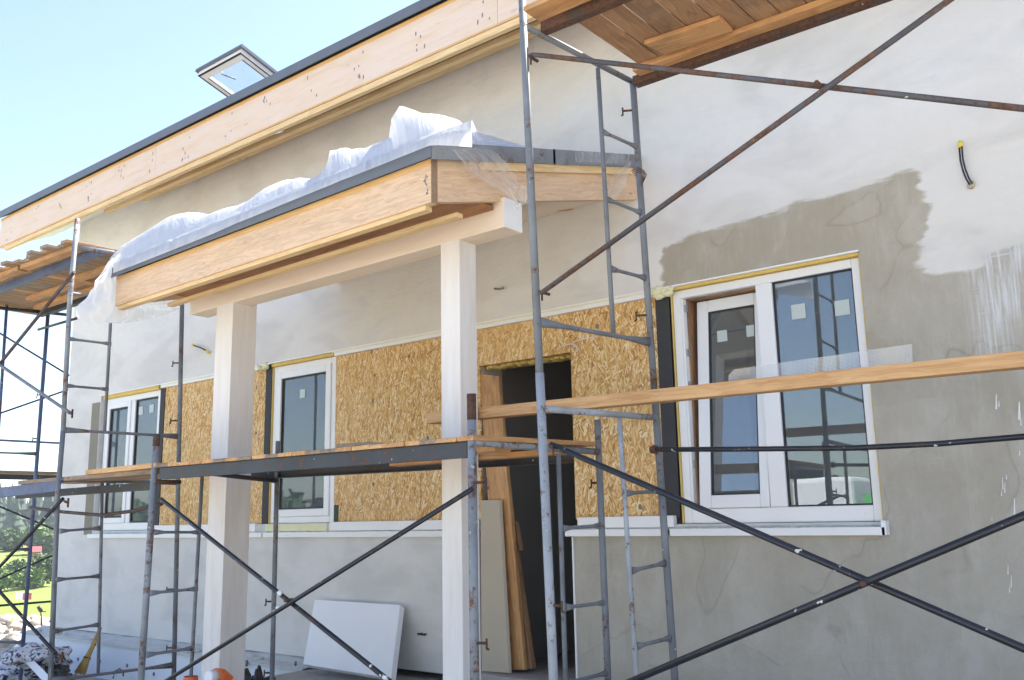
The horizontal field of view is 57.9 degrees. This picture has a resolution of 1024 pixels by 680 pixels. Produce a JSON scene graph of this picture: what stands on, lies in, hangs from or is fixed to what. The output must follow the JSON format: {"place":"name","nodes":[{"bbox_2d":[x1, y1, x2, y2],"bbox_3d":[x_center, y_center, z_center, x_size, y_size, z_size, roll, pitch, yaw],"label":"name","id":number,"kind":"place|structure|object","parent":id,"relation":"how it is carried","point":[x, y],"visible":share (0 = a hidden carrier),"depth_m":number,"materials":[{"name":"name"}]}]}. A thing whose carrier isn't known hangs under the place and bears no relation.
{"place":"outdoors","nodes":[
{"label":"outdoors","id":0,"kind":"place"},
{"bbox_2d":[0,531,107,679],"bbox_3d":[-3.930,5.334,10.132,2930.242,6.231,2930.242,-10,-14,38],"label":"ground","id":1,"kind":"structure","parent":0,"point":[42,593],"depth_m":83.85,"materials":[{"name":"green plant"}]},
{"bbox_2d":[0,568,23,590],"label":"bush","id":2,"kind":"object","parent":1,"relation":"on","point":[12,580],"visible":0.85,"depth_m":93.80,"materials":[{"name":"green plant"}]},
{"bbox_2d":[0,526,25,551],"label":"broadleaf tree","id":3,"kind":"object","parent":1,"relation":"on","point":[9,539],"visible":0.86,"depth_m":154.40,"materials":[{"name":"green plant"}]},
{"bbox_2d":[3,558,26,586],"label":"bush","id":4,"kind":"object","parent":1,"relation":"on","point":[16,564],"visible":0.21,"depth_m":100.92,"materials":[{"name":"green plant"}]},
{"bbox_2d":[15,592,23,600],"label":"field sign","id":5,"kind":"object","parent":1,"relation":"on","point":[19,595],"visible":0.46,"depth_m":72.11,"materials":[{"name":"white"}]},
{"bbox_2d":[0,613,49,647],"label":"rubble","id":6,"kind":"object","parent":1,"relation":"on","point":[12,632],"visible":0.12,"depth_m":12.88,"materials":[{"name":"stone"}]},
{"bbox_2d":[22,593,31,600],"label":"field sign","id":7,"kind":"object","parent":1,"relation":"on","point":[30,595],"visible":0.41,"depth_m":70.68,"materials":[{"name":"red"}]},
{"bbox_2d":[0,482,60,531],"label":"forest","id":8,"kind":"object","parent":1,"relation":"on","point":[10,519],"visible":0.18,"depth_m":227.95,"materials":[{"name":"green plant"}]},
{"bbox_2d":[0,333,62,606],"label":"scaffold","id":9,"kind":"object","parent":1,"relation":"on","point":[15,477],"visible":0.06,"depth_m":11.00,"materials":[{"name":"grey metal"}]},
{"bbox_2d":[0,470,56,474],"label":"scaffold platform","id":10,"kind":"structure","parent":9,"relation":"on","point":[27,472],"depth_m":11.00,"materials":[{"name":"brown wood"}]},
{"bbox_2d":[17,565,45,588],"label":"bush","id":11,"kind":"object","parent":1,"relation":"on","point":[37,576],"visible":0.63,"depth_m":96.48,"materials":[{"name":"green plant"}]},
{"bbox_2d":[26,546,41,560],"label":"shed","id":12,"kind":"structure","parent":1,"relation":"on","point":[36,550],"depth_m":130.87,"materials":[{"name":"pink"}]},
{"bbox_2d":[19,521,52,552],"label":"broadleaf tree","id":13,"kind":"object","parent":1,"relation":"on","point":[40,530],"visible":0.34,"depth_m":147.58,"materials":[{"name":"green plant"}]},
{"bbox_2d":[21,553,51,583],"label":"bush","id":14,"kind":"object","parent":1,"relation":"on","point":[46,564],"visible":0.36,"depth_m":99.59,"materials":[{"name":"green plant"}]},
{"bbox_2d":[0,642,72,679],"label":"sack heap","id":15,"kind":"object","parent":1,"relation":"on","point":[13,660],"visible":0.72,"depth_m":8.11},
{"bbox_2d":[14,644,47,679],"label":"white lath","id":16,"kind":"object","parent":15,"relation":"on","point":[37,669],"visible":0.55,"depth_m":7.66,"materials":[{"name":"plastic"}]},
{"bbox_2d":[37,605,45,625],"bbox_3d":[-6.543,3.863,12.840,0.056,0.354,0.134,-10,-14,38],"label":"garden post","id":17,"kind":"object","parent":1,"relation":"on","point":[39,608],"visible":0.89,"depth_m":12.84,"materials":[{"name":"grey"}]},
{"bbox_2d":[34,532,52,554],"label":"broadleaf tree","id":18,"kind":"object","parent":1,"relation":"on","point":[45,541],"visible":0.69,"depth_m":143.63,"materials":[{"name":"green plant"}]},
{"bbox_2d":[45,663,72,676],"bbox_3d":[-3.970,2.947,8.095,0.378,0.228,0.173,-10,-14,38],"label":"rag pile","id":19,"kind":"object","parent":1,"relation":"on","point":[61,670],"visible":0.66,"depth_m":8.04,"materials":[{"name":"grey fabric"}]},
{"bbox_2d":[74,627,101,675],"bbox_3d":[-3.917,2.867,8.520,0.146,0.419,0.217,-5,-11,17],"label":"broom","id":20,"kind":"object","parent":1,"relation":"on","point":[81,668],"visible":0.92,"depth_m":8.46,"materials":[{"name":"wicker"}]},
{"bbox_2d":[0,218,183,679],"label":"scaffold","id":21,"kind":"object","parent":1,"relation":"on","point":[34,491],"visible":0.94,"depth_m":6.62,"materials":[{"name":"grey metal"}]},
{"bbox_2d":[0,239,116,314],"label":"scaffold platform","id":22,"kind":"structure","parent":21,"relation":"on","point":[37,294],"depth_m":7.46,"materials":[{"name":"brown wood"}]},
{"bbox_2d":[18,463,161,484],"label":"scaffold platform","id":23,"kind":"structure","parent":21,"relation":"on","point":[138,472],"depth_m":5.98,"materials":[{"name":"brown wood"}]},
{"bbox_2d":[244,668,250,676],"bbox_3d":[-1.984,2.662,6.712,0.295,0.644,0.285,-10,-14,38],"label":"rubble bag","id":24,"kind":"object","parent":1,"relation":"on","point":[247,672],"visible":0.13,"depth_m":6.73,"materials":[{"name":"black plastic"}]},
{"bbox_2d":[244,664,275,679],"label":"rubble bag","id":25,"kind":"object","parent":1,"relation":"on","point":[258,674],"visible":0.95,"depth_m":6.63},
{"bbox_2d":[137,393,610,679],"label":"scaffold","id":26,"kind":"object","parent":1,"relation":"on","point":[273,470],"visible":0.98,"depth_m":4.64,"materials":[{"name":"grey metal"}]},
{"bbox_2d":[154,435,595,467],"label":"scaffold platform","id":27,"kind":"structure","parent":26,"relation":"on","point":[487,453],"depth_m":4.59,"materials":[{"name":"brown wood"}]},
{"bbox_2d":[336,442,383,447],"bbox_3d":[-0.602,0.516,4.454,0.629,0.064,0.100,-10,-14,38],"label":"warped board","id":28,"kind":"object","parent":27,"relation":"on","point":[354,444],"visible":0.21,"depth_m":4.52,"materials":[{"name":"brown wood"}]},
{"bbox_2d":[0,0,1023,679],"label":"house","id":29,"kind":"structure","parent":1,"relation":"on","point":[834,224],"depth_m":6.06,"materials":[{"name":"paint"}]},
{"bbox_2d":[99,386,161,530],"bbox_3d":[-3.984,1.254,9.670,1.115,1.443,0.103,-10,-14,38],"label":"window","id":30,"kind":"structure","parent":29,"relation":"in","point":[137,412],"depth_m":9.68,"materials":[{"name":"white plastic"}]},
{"bbox_2d":[183,675,197,679],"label":"drain pipe","id":31,"kind":"object","parent":29,"relation":"attached to","point":[194,677],"visible":1,"depth_m":5.51,"materials":[{"name":"orange plastic"}]},
{"bbox_2d":[204,668,232,679],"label":"drain pipe","id":32,"kind":"object","parent":29,"relation":"on","point":[218,674],"visible":1,"depth_m":5.21,"materials":[{"name":"orange plastic"}]},
{"bbox_2d":[268,353,336,523],"bbox_3d":[-1.782,0.855,7.930,0.846,1.402,0.103,-10,-14,38],"label":"window","id":33,"kind":"structure","parent":29,"relation":"in","point":[303,411],"depth_m":7.92,"materials":[{"name":"white plastic"}]},
{"bbox_2d":[111,144,636,679],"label":"porch","id":34,"kind":"object","parent":29,"relation":"attached to","point":[453,206],"visible":0.98,"depth_m":5.25,"materials":[{"name":"brown wood"}]},
{"bbox_2d":[76,106,542,323],"bbox_3d":[-1.665,-0.595,6.192,4.568,0.970,1.888,-7,-13,30],"label":"plastic sheet","id":35,"kind":"object","parent":34,"relation":"on","point":[411,130],"visible":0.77,"depth_m":5.28,"materials":[{"name":"white plastic"}]},
{"bbox_2d":[481,500,511,672],"bbox_3d":[-0.112,1.667,6.314,0.276,1.137,0.063,-10,-14,38],"label":"plasterboard","id":36,"kind":"object","parent":29,"relation":"on","point":[496,656],"visible":1,"depth_m":6.30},
{"bbox_2d":[481,374,527,669],"bbox_3d":[-0.065,1.226,6.446,0.380,2.042,0.055,-10,-14,38],"label":"timber board","id":37,"kind":"object","parent":29,"relation":"on","point":[498,482],"visible":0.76,"depth_m":6.39,"materials":[{"name":"brown wood"}]},
{"bbox_2d":[513,508,535,668],"bbox_3d":[0.006,1.610,6.397,0.353,1.246,0.063,-11,-15,43],"label":"timber board","id":38,"kind":"object","parent":29,"relation":"on","point":[531,663],"visible":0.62,"depth_m":6.27,"materials":[{"name":"brown wood"}]},
{"bbox_2d":[671,253,883,523],"bbox_3d":[1.546,0.326,5.408,1.183,1.452,0.288,-10,-14,38],"label":"window","id":39,"kind":"structure","parent":29,"relation":"in","point":[698,313],"depth_m":5.40,"materials":[{"name":"white plastic"}]},
{"bbox_2d":[518,0,1023,679],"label":"scaffold","id":40,"kind":"object","parent":1,"relation":"on","point":[576,14],"visible":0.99,"depth_m":3.82,"materials":[{"name":"grey metal"}]},
{"bbox_2d":[524,0,856,75],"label":"scaffold platform","id":41,"kind":"structure","parent":40,"relation":"on","point":[661,32],"depth_m":4.22,"materials":[{"name":"brown wood"}]},
{"bbox_2d":[427,351,1023,423],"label":"timber plank","id":42,"kind":"object","parent":40,"relation":"on","point":[989,363],"visible":1,"depth_m":3.94,"materials":[{"name":"brown wood"}]},
{"bbox_2d":[729,344,912,380],"bbox_3d":[1.299,0.128,3.965,0.809,0.119,0.049,-10,-14,38],"label":"strip","id":43,"kind":"object","parent":42,"relation":"on","point":[761,372],"visible":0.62,"depth_m":3.93,"materials":[{"name":"clear plastic"}]},
{"bbox_2d":[0,0,418,502],"label":"sky","id":44,"kind":"structure","parent":0,"point":[83,82],"materials":[{"name":"blue"}]},
{"bbox_2d":[303,600,403,679],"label":"insulation board","id":45,"kind":"object","parent":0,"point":[370,632],"visible":0.94,"depth_m":6.79,"materials":[{"name":"white plastic"}]}
]}

